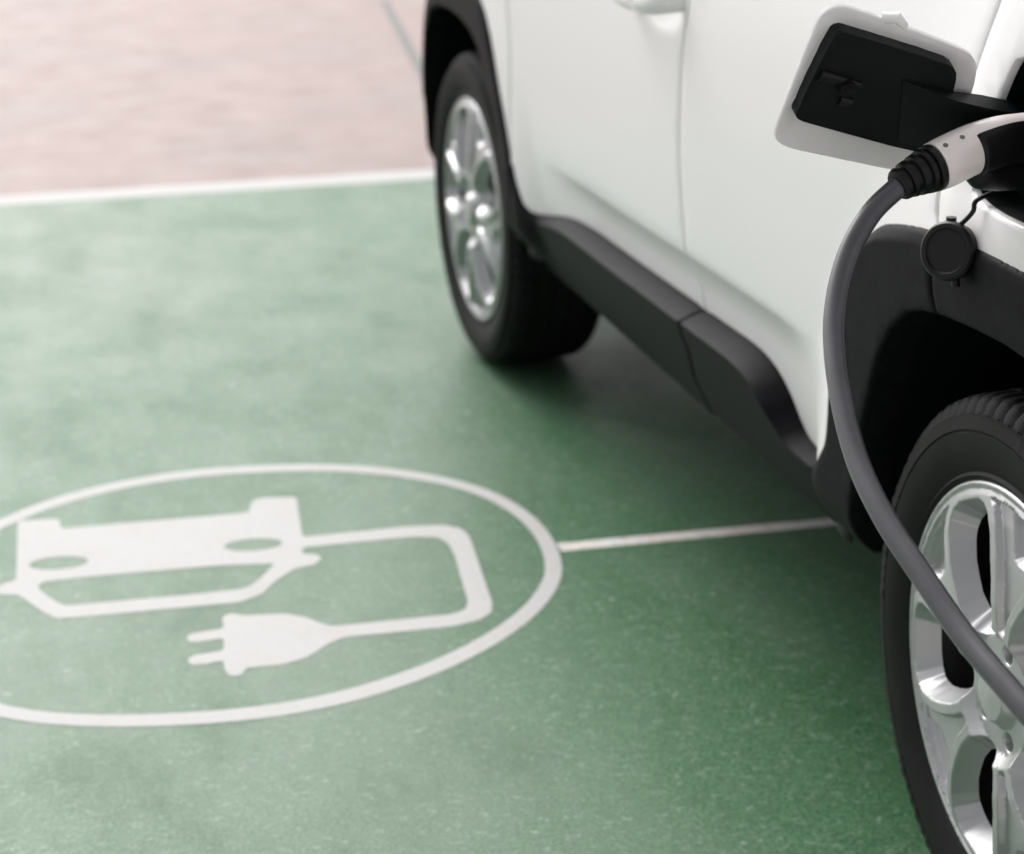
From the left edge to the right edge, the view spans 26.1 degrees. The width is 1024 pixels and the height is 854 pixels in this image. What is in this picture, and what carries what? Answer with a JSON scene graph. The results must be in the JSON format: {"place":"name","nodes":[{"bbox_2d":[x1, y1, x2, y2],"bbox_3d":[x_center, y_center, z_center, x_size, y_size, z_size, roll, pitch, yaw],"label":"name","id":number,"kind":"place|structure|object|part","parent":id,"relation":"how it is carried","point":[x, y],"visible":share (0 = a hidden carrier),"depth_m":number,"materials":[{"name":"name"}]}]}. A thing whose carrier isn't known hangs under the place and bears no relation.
{"place":"outdoors","nodes":[
{"label":"outdoors","id":0,"kind":"place"},
{"bbox_2d":[0,0,433,195],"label":"red driveway","id":1,"kind":"structure","parent":0,"point":[105,94],"depth_m":8.55,"materials":[{"name":"paint"}]},
{"bbox_2d":[381,0,421,80],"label":"expansion joint","id":2,"kind":"object","parent":1,"relation":"on","point":[406,42],"visible":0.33,"depth_m":9.71,"materials":[{"name":"grey"}]},
{"bbox_2d":[0,178,929,853],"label":"green parking bay","id":3,"kind":"object","parent":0,"point":[722,694],"depth_m":3.86,"materials":[{"name":"paint"}]},
{"bbox_2d":[0,169,434,205],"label":"white boundary line","id":4,"kind":"object","parent":3,"relation":"on","point":[210,187],"depth_m":6.94,"materials":[{"name":"paint"}]},
{"bbox_2d":[0,464,561,726],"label":"charging symbol","id":5,"kind":"object","parent":3,"relation":"on","point":[249,640],"visible":1,"depth_m":3.94,"materials":[{"name":"white paint"}]},
{"bbox_2d":[557,518,835,550],"bbox_3d":[1.430,0.104,4.215,2.737,0.001,0.038,-5,19,-9],"label":"bay divider line","id":6,"kind":"object","parent":3,"relation":"on","point":[692,534],"visible":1,"depth_m":4.04,"materials":[{"name":"paint"}]},
{"bbox_2d":[422,0,1023,853],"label":"parked car","id":7,"kind":"object","parent":3,"relation":"on","point":[680,192],"visible":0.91,"depth_m":3.02,"materials":[{"name":"white paint"}]},
{"bbox_3d":[0.157,-0.618,3.996,0.171,0.932,1.206,-6,19,-13],"label":"front door","id":8,"kind":"part","parent":7,"relation":"part of","materials":[{"name":"white paint"}]},
{"bbox_3d":[0.442,-0.291,2.998,0.137,0.925,1.086,-6,19,-13],"label":"rear door","id":9,"kind":"part","parent":7,"relation":"part of","materials":[{"name":"white paint"}]},
{"bbox_2d":[823,113,1023,726],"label":"charging cable","id":10,"kind":"object","parent":7,"relation":"hanging from","point":[986,154],"visible":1,"depth_m":2.25,"materials":[{"name":"grey plastic"}]}
]}

